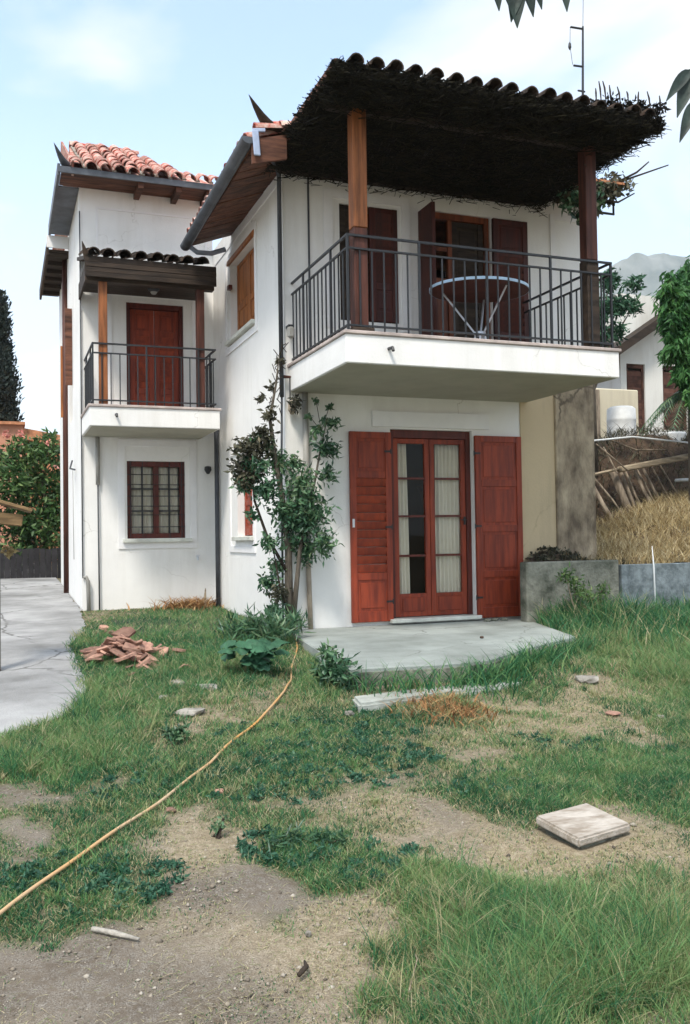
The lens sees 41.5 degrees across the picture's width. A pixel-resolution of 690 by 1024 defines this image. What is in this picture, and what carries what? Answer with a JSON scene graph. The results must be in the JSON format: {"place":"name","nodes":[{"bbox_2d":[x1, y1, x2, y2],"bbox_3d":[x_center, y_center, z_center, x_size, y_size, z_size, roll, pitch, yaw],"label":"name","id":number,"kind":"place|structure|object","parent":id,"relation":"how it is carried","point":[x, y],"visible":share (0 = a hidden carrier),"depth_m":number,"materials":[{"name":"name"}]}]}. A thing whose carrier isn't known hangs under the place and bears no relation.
{"place":"outdoors","nodes":[
{"label":"outdoors","id":0,"kind":"place"},
{"bbox_2d":[0,577,85,734],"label":"driveway","id":1,"kind":"structure","parent":0,"point":[40,618],"depth_m":9.00,"materials":[{"name":"concrete"}]},
{"bbox_2d":[0,602,689,1023],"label":"lawn grass","id":2,"kind":"structure","parent":0,"point":[324,877],"depth_m":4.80,"materials":[{"name":"green plant"}]},
{"bbox_2d":[88,653,103,660],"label":"rubble piece","id":3,"kind":"object","parent":2,"relation":"on","point":[97,655],"visible":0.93,"depth_m":8.28,"materials":[{"name":"ceramic"}]},
{"bbox_2d":[88,658,103,662],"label":"rubble piece","id":4,"kind":"object","parent":2,"relation":"on","point":[98,660],"visible":0.81,"depth_m":8.18,"materials":[{"name":"stone"}]},
{"bbox_2d":[136,653,147,661],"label":"rubble piece","id":5,"kind":"object","parent":2,"relation":"on","point":[143,657],"visible":0.95,"depth_m":8.24,"materials":[{"name":"ceramic"}]},
{"bbox_2d":[361,953,370,991],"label":"stalk","id":6,"kind":"object","parent":2,"relation":"on","point":[366,972],"visible":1,"depth_m":3.02,"materials":[{"name":"beige plant"}]},
{"bbox_2d":[408,954,417,991],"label":"stalk","id":7,"kind":"object","parent":2,"relation":"on","point":[414,971],"visible":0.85,"depth_m":3.03,"materials":[{"name":"beige plant"}]},
{"bbox_2d":[0,563,689,1023],"bbox_3d":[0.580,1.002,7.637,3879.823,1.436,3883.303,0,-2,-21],"label":"ground","id":8,"kind":"structure","parent":0,"point":[52,981],"depth_m":3.62,"materials":[{"name":"brown soil"}]},
{"bbox_2d":[0,289,24,421],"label":"cypress","id":9,"kind":"object","parent":8,"relation":"on","point":[9,403],"visible":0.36,"depth_m":27.10,"materials":[{"name":"green plant"}]},
{"bbox_2d":[0,500,32,670],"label":"roofed post","id":10,"kind":"object","parent":8,"relation":"on","point":[10,519],"visible":1,"depth_m":7.94,"materials":[{"name":"brown wood"}]},
{"bbox_2d":[0,426,60,567],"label":"oleander hedge","id":11,"kind":"object","parent":8,"relation":"on","point":[29,530],"visible":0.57,"depth_m":19.84,"materials":[{"name":"green plant"}]},
{"bbox_2d":[0,548,60,578],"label":"board fence","id":12,"kind":"object","parent":8,"relation":"on","point":[33,563],"visible":0.39,"depth_m":19.19,"materials":[{"name":"grey wood"}]},
{"bbox_2d":[0,421,60,559],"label":"orange building","id":13,"kind":"structure","parent":8,"relation":"on","point":[13,427],"depth_m":24.50,"materials":[{"name":"tile"}]},
{"bbox_2d":[83,647,96,657],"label":"rubble piece","id":14,"kind":"object","parent":8,"relation":"on","point":[94,651],"visible":0.5,"depth_m":8.53,"materials":[{"name":"ceramic"}]},
{"bbox_2d":[80,646,100,653],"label":"rubble piece","id":15,"kind":"object","parent":14,"relation":"on","point":[87,649],"visible":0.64,"depth_m":8.58,"materials":[{"name":"stone"}]},
{"bbox_2d":[99,625,108,629],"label":"rubble piece","id":16,"kind":"object","parent":8,"relation":"on","point":[101,627],"visible":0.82,"depth_m":10.54,"materials":[{"name":"stone"}]},
{"bbox_2d":[91,926,139,940],"bbox_3d":[-0.849,1.557,3.367,0.212,0.019,0.022,-2,-2,24],"label":"stick","id":17,"kind":"object","parent":8,"relation":"on","point":[107,931],"visible":1,"depth_m":3.36,"materials":[{"name":"wood"}]},
{"bbox_2d":[108,644,126,652],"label":"rubble piece","id":18,"kind":"object","parent":8,"relation":"on","point":[120,649],"visible":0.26,"depth_m":8.45,"materials":[{"name":"stone"}]},
{"bbox_2d":[96,646,113,655],"bbox_3d":[-2.198,1.276,8.355,0.164,0.115,0.147,0,-2,-21],"label":"rubble piece","id":19,"kind":"object","parent":18,"relation":"on","point":[106,648],"visible":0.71,"depth_m":8.32,"materials":[{"name":"ceramic"}]},
{"bbox_2d":[103,637,117,644],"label":"rubble piece","id":20,"kind":"object","parent":18,"relation":"on","point":[107,640],"visible":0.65,"depth_m":8.43,"materials":[{"name":"stone"}]},
{"bbox_2d":[113,636,137,645],"bbox_3d":[-2.055,1.231,8.534,0.217,0.136,0.191,0,-2,-21],"label":"rubble piece","id":21,"kind":"object","parent":18,"relation":"on","point":[129,640],"visible":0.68,"depth_m":8.49,"materials":[{"name":"stone"}]},
{"bbox_2d":[133,639,142,644],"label":"rubble piece","id":22,"kind":"object","parent":18,"relation":"on","point":[139,642],"visible":0.55,"depth_m":8.51,"materials":[{"name":"stone"}]},
{"bbox_2d":[113,651,136,661],"bbox_3d":[-1.974,1.311,8.206,0.201,0.097,0.200,0,-2,-21],"label":"rubble piece","id":23,"kind":"object","parent":8,"relation":"on","point":[125,657],"visible":0.9,"depth_m":8.14,"materials":[{"name":"ceramic"}]},
{"bbox_2d":[125,651,136,661],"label":"rubble piece","id":24,"kind":"object","parent":23,"relation":"on","point":[132,658],"visible":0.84,"depth_m":8.23,"materials":[{"name":"ceramic"}]},
{"bbox_2d":[109,649,136,659],"bbox_3d":[-2.018,1.300,8.265,0.196,0.123,0.166,-2,-2,33],"label":"rubble piece","id":25,"kind":"object","parent":24,"relation":"on","point":[118,653],"visible":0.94,"depth_m":8.23,"materials":[{"name":"ceramic"}]},
{"bbox_2d":[138,660,152,671],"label":"rubble piece","id":26,"kind":"object","parent":8,"relation":"on","point":[144,665],"visible":0.49,"depth_m":8.10,"materials":[{"name":"stone"}]},
{"bbox_2d":[134,652,158,661],"bbox_3d":[-1.879,1.350,8.459,0.286,0.123,0.223,0,-2,-21],"label":"rubble piece","id":27,"kind":"object","parent":8,"relation":"on","point":[149,655],"visible":0.31,"depth_m":8.42,"materials":[{"name":"ceramic"}]},
{"bbox_2d":[123,642,142,654],"bbox_3d":[-1.972,1.266,8.427,0.183,0.123,0.167,0,-2,-21],"label":"rubble piece","id":28,"kind":"object","parent":27,"relation":"on","point":[128,645],"visible":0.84,"depth_m":8.40,"materials":[{"name":"stone"}]},
{"bbox_2d":[121,647,140,651],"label":"rubble piece","id":29,"kind":"object","parent":28,"relation":"on","point":[135,649],"visible":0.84,"depth_m":8.36,"materials":[{"name":"stone"}]},
{"bbox_2d":[135,645,144,652],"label":"rubble piece","id":30,"kind":"object","parent":27,"relation":"on","point":[141,648],"visible":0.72,"depth_m":8.43,"materials":[{"name":"stone"}]},
{"bbox_2d":[139,641,152,651],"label":"rubble piece","id":31,"kind":"object","parent":27,"relation":"on","point":[146,646],"visible":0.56,"depth_m":8.57,"materials":[{"name":"stone"}]},
{"bbox_2d":[0,641,297,915],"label":"garden hose","id":32,"kind":"object","parent":8,"relation":"on","point":[48,877],"visible":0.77,"depth_m":4.36,"materials":[{"name":"yellow rubber"}]},
{"bbox_2d":[159,647,168,658],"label":"rubble piece","id":33,"kind":"object","parent":8,"relation":"on","point":[166,649],"visible":0.58,"depth_m":8.72,"materials":[{"name":"ceramic"}]},
{"bbox_2d":[166,807,175,811],"bbox_3d":[-0.892,1.523,4.659,0.053,0.019,0.049,-2,-2,37],"label":"stone","id":34,"kind":"object","parent":8,"relation":"on","point":[169,809],"visible":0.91,"depth_m":4.65,"materials":[{"name":"stone"}]},
{"bbox_2d":[126,588,223,611],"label":"dead plant","id":35,"kind":"object","parent":8,"relation":"on","point":[195,601],"visible":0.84,"depth_m":13.32,"materials":[{"name":"orange plant"}]},
{"bbox_2d":[159,719,191,745],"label":"weed plant","id":36,"kind":"object","parent":8,"relation":"on","point":[171,733],"visible":0.95,"depth_m":5.83,"materials":[{"name":"green plant"}]},
{"bbox_2d":[172,648,185,651],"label":"rubble piece","id":37,"kind":"object","parent":8,"relation":"on","point":[179,649],"visible":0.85,"depth_m":8.78,"materials":[{"name":"ceramic"}]},
{"bbox_2d":[174,708,205,716],"bbox_3d":[-1.121,1.448,6.595,0.203,0.044,0.177,-1,-2,18],"label":"stone","id":38,"kind":"object","parent":8,"relation":"on","point":[193,711],"visible":0.93,"depth_m":6.55,"materials":[{"name":"white stone"}]},
{"bbox_2d":[196,684,216,689],"bbox_3d":[-1.107,1.415,7.341,0.175,0.048,0.179,0,-2,-21],"label":"stone","id":39,"kind":"object","parent":8,"relation":"on","point":[214,686],"visible":0.54,"depth_m":7.29,"materials":[{"name":"grey stone"}]},
{"bbox_2d":[207,811,230,838],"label":"weed plant","id":40,"kind":"object","parent":8,"relation":"on","point":[218,829],"visible":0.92,"depth_m":4.32,"materials":[{"name":"green plant"}]},
{"bbox_2d":[218,638,290,670],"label":"squash plant","id":41,"kind":"object","parent":8,"relation":"on","point":[260,654],"visible":1,"depth_m":7.82,"materials":[{"name":"green plant"}]},
{"bbox_2d":[216,595,315,645],"bbox_3d":[-0.812,1.199,9.584,1.081,0.656,0.859,-2,-2,39],"label":"weed plant","id":42,"kind":"object","parent":8,"relation":"on","point":[272,624],"visible":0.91,"depth_m":9.51,"materials":[{"name":"green plant"}]},
{"bbox_2d":[223,342,345,629],"bbox_3d":[-0.645,-0.218,10.144,1.423,3.426,0.657,0,-2,-21],"label":"climbing plant","id":43,"kind":"object","parent":8,"relation":"on","point":[298,515],"visible":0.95,"depth_m":10.09,"materials":[{"name":"green plant"}]},
{"bbox_2d":[297,960,308,976],"bbox_3d":[-0.138,1.556,3.113,0.034,0.030,0.089,-1,-2,15],"label":"stick","id":44,"kind":"object","parent":8,"relation":"on","point":[302,970],"visible":1,"depth_m":3.09,"materials":[{"name":"wood"}]},
{"bbox_2d":[0,703,606,917],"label":"ground weeds","id":45,"kind":"object","parent":8,"relation":"on","point":[244,848],"visible":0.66,"depth_m":4.80,"materials":[{"name":"green plant"}]},
{"bbox_2d":[258,818,349,852],"bbox_3d":[-0.190,1.515,4.197,0.451,0.223,0.210,-1,-2,-10],"label":"weed plant","id":46,"kind":"object","parent":8,"relation":"on","point":[294,838],"visible":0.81,"depth_m":4.19,"materials":[{"name":"green plant"}]},
{"bbox_2d":[305,930,310,936],"bbox_3d":[-0.137,1.555,3.362,0.024,0.016,0.028,0,-2,-21],"label":"stone","id":47,"kind":"object","parent":8,"relation":"on","point":[308,933],"visible":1,"depth_m":3.35,"materials":[{"name":"beige stone"}]},
{"bbox_2d":[307,638,363,692],"bbox_3d":[-0.083,1.267,7.377,0.495,0.479,0.554,-1,-2,5],"label":"weed plant","id":48,"kind":"object","parent":8,"relation":"on","point":[333,671],"visible":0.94,"depth_m":7.30,"materials":[{"name":"green plant"}]},
{"bbox_2d":[0,636,689,1023],"bbox_3d":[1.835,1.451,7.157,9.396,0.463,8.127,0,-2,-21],"label":"pebbles","id":49,"kind":"object","parent":8,"relation":"on","point":[326,900],"visible":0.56,"depth_m":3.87,"materials":[{"name":"stone"}]},
{"bbox_2d":[345,710,354,716],"bbox_3d":[0.035,1.461,6.595,0.074,0.043,0.088,-1,-2,6],"label":"stone","id":50,"kind":"object","parent":8,"relation":"on","point":[350,713],"visible":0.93,"depth_m":6.56,"materials":[{"name":"grey stone"}]},
{"bbox_2d":[39,52,669,635],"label":"house","id":51,"kind":"structure","parent":8,"relation":"on","point":[353,210],"depth_m":11.28,"materials":[{"name":"white paint"}]},
{"bbox_2d":[148,288,159,294],"bbox_3d":[-2.714,-3.159,12.923,0.180,0.140,0.175,0,-2,-21],"label":"ceiling lamp","id":52,"kind":"object","parent":51,"relation":"attached to","point":[153,291],"visible":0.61,"depth_m":12.88,"materials":[{"name":"grey glass"}]},
{"bbox_2d":[131,467,178,533],"bbox_3d":[-2.877,-0.178,13.762,0.722,1.070,0.059,0,-2,-21],"label":"curtain","id":53,"kind":"object","parent":51,"relation":"hanging from","point":[147,501],"visible":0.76,"depth_m":13.75,"materials":[{"name":"beige fabric"}]},
{"bbox_2d":[126,302,183,406],"bbox_3d":[-2.870,-2.260,13.734,0.850,1.730,0.100,0,-2,-21],"label":"door frame","id":54,"kind":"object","parent":51,"relation":"in","point":[140,306],"depth_m":13.76,"materials":[{"name":"red wood"}]},
{"bbox_2d":[127,461,184,538],"bbox_3d":[-2.847,-0.180,13.686,0.860,1.150,0.100,0,-2,-21],"label":"window","id":55,"kind":"structure","parent":51,"relation":"in","point":[155,466],"depth_m":13.65,"materials":[{"name":"red wood"}]},
{"bbox_2d":[204,466,210,473],"bbox_3d":[-2.080,-0.634,13.800,0.110,0.120,0.150,0,-2,-21],"label":"wall lamp","id":56,"kind":"object","parent":51,"relation":"attached to","point":[207,469],"visible":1,"depth_m":13.74,"materials":[{"name":"black metal"}]},
{"bbox_2d":[286,324,293,338],"bbox_3d":[-0.631,-2.063,10.443,0.090,0.155,0.137,0,-2,-21],"label":"wall lamp","id":57,"kind":"object","parent":51,"relation":"attached to","point":[290,331],"visible":1,"depth_m":10.39,"materials":[{"name":"white glass"}]},
{"bbox_2d":[284,375,295,414],"bbox_3d":[-0.627,-1.407,10.414,0.140,0.583,0.100,0,-2,-21],"label":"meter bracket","id":58,"kind":"object","parent":51,"relation":"attached to","point":[289,407],"visible":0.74,"depth_m":10.40,"materials":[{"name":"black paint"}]},
{"bbox_2d":[397,444,409,593],"bbox_3d":[0.689,0.154,11.117,0.210,2.060,0.063,0,-2,-21],"label":"curtain","id":59,"kind":"object","parent":51,"relation":"hanging from","point":[404,566],"visible":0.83,"depth_m":11.12,"materials":[{"name":"beige fabric"}]},
{"bbox_2d":[390,429,472,617],"bbox_3d":[1.049,0.136,11.162,1.110,2.273,0.168,0,-2,-21],"label":"french door","id":60,"kind":"structure","parent":51,"relation":"in","point":[429,603],"depth_m":11.17,"materials":[{"name":"red wood"}]},
{"bbox_2d":[434,445,460,591],"bbox_3d":[1.298,0.151,11.347,0.373,2.060,0.067,0,-2,-21],"label":"curtain","id":61,"kind":"object","parent":51,"relation":"hanging from","point":[447,541],"visible":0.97,"depth_m":11.34,"materials":[{"name":"beige fabric"}]},
{"bbox_2d":[435,212,490,338],"bbox_3d":[1.370,-2.715,11.378,0.950,1.990,0.100,0,-2,-21],"label":"balcony door","id":62,"kind":"structure","parent":51,"relation":"in","point":[447,218],"depth_m":11.33,"materials":[{"name":"brown wood"}]},
{"bbox_2d":[429,276,528,338],"bbox_3d":[1.510,-2.122,10.204,1.150,0.761,1.000,0,-2,-21],"label":"patio table","id":63,"kind":"object","parent":51,"relation":"on","point":[470,289],"visible":0.63,"depth_m":10.14,"materials":[{"name":"grey metal"}]},
{"bbox_2d":[568,26,584,94],"bbox_3d":[3.693,-6.201,14.418,0.315,4.551,0.049,0,-2,-21],"label":"roof aerial","id":64,"kind":"object","parent":51,"relation":"on","point":[574,65],"visible":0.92,"depth_m":14.46,"materials":[{"name":"black paint"}]},
{"bbox_2d":[542,161,668,225],"bbox_3d":[3.269,-3.957,11.384,1.779,0.938,0.609,0,-2,-21],"label":"creeper","id":65,"kind":"object","parent":51,"relation":"attached to","point":[604,192],"visible":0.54,"depth_m":11.19,"materials":[{"name":"green plant"}]},
{"bbox_2d":[602,200,614,215],"bbox_3d":[3.276,-3.910,11.515,0.296,0.299,0.036,0,-2,-21],"label":"iron bracket","id":66,"kind":"object","parent":51,"relation":"attached to","point":[612,213],"visible":0.27,"depth_m":11.54,"materials":[{"name":"black metal"}]},
{"bbox_2d":[590,81,670,169],"bbox_3d":[2.791,-4.176,9.907,1.096,0.493,1.165,0,-2,-21],"label":"creeper","id":67,"kind":"object","parent":51,"relation":"on","point":[641,103],"visible":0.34,"depth_m":9.47,"materials":[{"name":"green plant"}]},
{"bbox_2d":[291,618,573,673],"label":"terrace","id":68,"kind":"structure","parent":8,"relation":"on","point":[406,645],"depth_m":9.08,"materials":[{"name":"concrete"}]},
{"bbox_2d":[346,639,575,689],"bbox_3d":[1.449,1.453,8.547,0.714,0.305,3.766,-2,-2,39],"label":"terrace edge","id":69,"kind":"object","parent":68,"relation":"attached to","point":[426,671],"visible":0.18,"depth_m":7.43,"materials":[{"name":"concrete"}]},
{"bbox_2d":[352,681,518,712],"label":"stone slab","id":70,"kind":"structure","parent":8,"relation":"on","point":[370,701],"depth_m":6.95,"materials":[{"name":"concrete"}]},
{"bbox_2d":[381,684,513,732],"bbox_3d":[0.775,1.413,6.662,1.196,0.199,1.015,-2,-2,28],"label":"dead tuft","id":71,"kind":"object","parent":8,"relation":"on","point":[423,702],"visible":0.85,"depth_m":6.62,"materials":[{"name":"orange plant"}]},
{"bbox_2d":[339,612,633,709],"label":"weeds","id":72,"kind":"object","parent":8,"relation":"on","point":[494,676],"visible":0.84,"depth_m":7.42,"materials":[{"name":"green plant"}]},
{"bbox_2d":[554,560,610,611],"bbox_3d":[2.804,0.977,10.691,0.778,0.827,0.373,0,-2,-21],"label":"bush","id":73,"kind":"object","parent":8,"relation":"on","point":[577,588],"visible":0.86,"depth_m":10.65,"materials":[{"name":"green plant"}]},
{"bbox_2d":[536,803,629,848],"bbox_3d":[1.156,1.541,4.427,0.441,0.124,0.309,0,-2,-37],"label":"inspection lid","id":74,"kind":"object","parent":8,"relation":"on","point":[585,825],"visible":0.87,"depth_m":4.37,"materials":[{"name":"concrete"}]},
{"bbox_2d":[575,675,598,682],"bbox_3d":[2.034,1.406,7.683,0.183,0.048,0.242,0,-2,-21],"label":"stone","id":75,"kind":"object","parent":8,"relation":"on","point":[587,678],"visible":1,"depth_m":7.60,"materials":[{"name":"grey stone"}]},
{"bbox_2d":[520,560,689,622],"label":"retaining wall","id":76,"kind":"structure","parent":8,"relation":"on","point":[538,580],"depth_m":11.25,"materials":[{"name":"concrete"}]},
{"bbox_2d":[525,585,689,658],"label":"weeds","id":77,"kind":"object","parent":8,"relation":"on","point":[677,614],"visible":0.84,"depth_m":10.32,"materials":[{"name":"green plant"}]},
{"bbox_2d":[605,710,620,715],"bbox_3d":[1.948,1.461,6.622,0.099,0.019,0.123,0,-2,-21],"label":"stone","id":78,"kind":"object","parent":8,"relation":"on","point":[611,713],"visible":1,"depth_m":6.59,"materials":[{"name":"stone"}]},
{"bbox_2d":[652,547,655,607],"bbox_3d":[3.865,0.984,11.372,0.046,1.120,0.026,-1,-2,14],"label":"stake","id":79,"kind":"object","parent":8,"relation":"on","point":[654,576],"visible":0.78,"depth_m":11.37,"materials":[{"name":"white plastic"}]},
{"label":"rubble piece","id":80,"kind":"object","parent":8,"relation":"on","visible":0},
{"bbox_2d":[150,647,160,652],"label":"rubble piece","id":81,"kind":"object","parent":80,"relation":"on","point":[155,648],"visible":0.38,"depth_m":8.77,"materials":[{"name":"ceramic"}]},
{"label":"rubble piece","id":82,"kind":"object","parent":8,"relation":"on","visible":0},
{"bbox_2d":[111,627,135,637],"bbox_3d":[-2.136,1.169,8.818,0.210,0.104,0.148,1,-2,-44],"label":"rubble piece","id":83,"kind":"object","parent":82,"relation":"on","point":[128,632],"visible":0.83,"depth_m":8.82,"materials":[{"name":"stone"}]},
{"bbox_2d":[0,0,689,434],"label":"sky","id":84,"kind":"structure","parent":0,"point":[171,82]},
{"bbox_2d":[495,0,569,27],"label":"hanging branch","id":85,"kind":"object","parent":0,"point":[516,7],"visible":1,"depth_m":3.20,"materials":[{"name":"green plant"}]},
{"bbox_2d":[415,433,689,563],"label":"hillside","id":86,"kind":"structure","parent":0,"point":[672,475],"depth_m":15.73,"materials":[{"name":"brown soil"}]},
{"bbox_2d":[527,545,634,564],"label":"low plants","id":87,"kind":"object","parent":86,"relation":"on","point":[551,550],"visible":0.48,"depth_m":11.46,"materials":[{"name":"green plant"}]},
{"bbox_2d":[595,390,600,438],"bbox_3d":[4.930,-1.551,17.887,0.150,1.700,0.100,0,-2,-21],"label":"post","id":88,"kind":"object","parent":86,"relation":"on","point":[597,392],"visible":0.28,"depth_m":17.86,"materials":[{"name":"white wood"}]},
{"bbox_2d":[596,388,638,438],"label":"garden wall","id":89,"kind":"structure","parent":86,"relation":"on","point":[609,398],"depth_m":18.12,"materials":[{"name":"beige paint"}]},
{"bbox_2d":[593,266,646,472],"bbox_3d":[4.553,-2.449,15.549,1.485,3.583,0.706,0,-2,-21],"label":"loose tree","id":90,"kind":"object","parent":86,"relation":"on","point":[623,305],"visible":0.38,"depth_m":15.58,"materials":[{"name":"green plant"}]},
{"bbox_2d":[606,405,636,437],"bbox_3d":[4.979,-1.550,16.409,0.524,0.720,0.524,0,-2,-21],"label":"water tank","id":91,"kind":"object","parent":86,"relation":"on","point":[620,416],"visible":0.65,"depth_m":16.20,"materials":[{"name":"white plastic"}]},
{"bbox_2d":[564,488,689,564],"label":"dry grass","id":92,"kind":"structure","parent":86,"relation":"on","point":[609,550],"depth_m":13.38,"materials":[{"name":"plant"}]},
{"bbox_2d":[594,436,687,518],"bbox_3d":[5.039,-0.427,15.135,2.310,1.643,0.439,0,-2,-21],"label":"brush fence","id":93,"kind":"object","parent":86,"relation":"on","point":[621,492],"visible":0.63,"depth_m":15.02,"materials":[{"name":"brown wood"}]},
{"bbox_2d":[596,293,687,434],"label":"old house","id":94,"kind":"structure","parent":86,"relation":"on","point":[643,375],"depth_m":19.65,"materials":[{"name":"white paint"}]},
{"bbox_2d":[595,418,688,518],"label":"dead brush","id":95,"kind":"object","parent":86,"relation":"on","point":[652,432],"visible":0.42,"depth_m":15.86,"materials":[{"name":"brown plant"}]},
{"bbox_2d":[675,478,687,481],"bbox_3d":[5.715,-0.535,15.318,0.340,0.050,0.331,0,-2,-21],"label":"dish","id":96,"kind":"object","parent":95,"relation":"on","point":[682,480],"visible":0.9,"depth_m":15.21,"materials":[{"name":"plastic"}]},
{"bbox_2d":[639,391,689,500],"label":"palm","id":97,"kind":"object","parent":86,"relation":"on","point":[671,400],"visible":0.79,"depth_m":14.53,"materials":[{"name":"green plant"}]},
{"bbox_2d":[646,255,689,414],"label":"bright tree","id":98,"kind":"object","parent":86,"relation":"on","point":[673,319],"visible":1,"depth_m":14.13,"materials":[{"name":"green plant"}]},
{"bbox_2d":[655,431,686,440],"bbox_3d":[5.898,-1.101,16.527,0.600,0.660,0.600,0,-2,-21],"label":"urn","id":99,"kind":"object","parent":86,"relation":"on","point":[679,435],"visible":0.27,"depth_m":16.27,"materials":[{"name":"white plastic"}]},
{"bbox_2d":[599,253,689,315],"bbox_3d":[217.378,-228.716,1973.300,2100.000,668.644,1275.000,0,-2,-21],"label":"mountain","id":100,"kind":"structure","parent":0,"point":[653,267],"depth_m":1646.57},
{"bbox_2d":[666,69,689,142],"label":"hanging branch","id":101,"kind":"object","parent":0,"point":[680,86],"visible":1,"depth_m":3.19,"materials":[{"name":"green plant"}]},
{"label":"rubble piece","id":102,"kind":"object","parent":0,"visible":0},
{"bbox_2d":[135,657,150,668],"bbox_3d":[-1.814,1.359,8.160,0.159,0.113,0.148,0,-2,-21],"label":"rubble piece","id":103,"kind":"object","parent":102,"relation":"on","point":[145,661],"visible":0.74,"depth_m":8.12,"materials":[{"name":"stone"}]}
]}

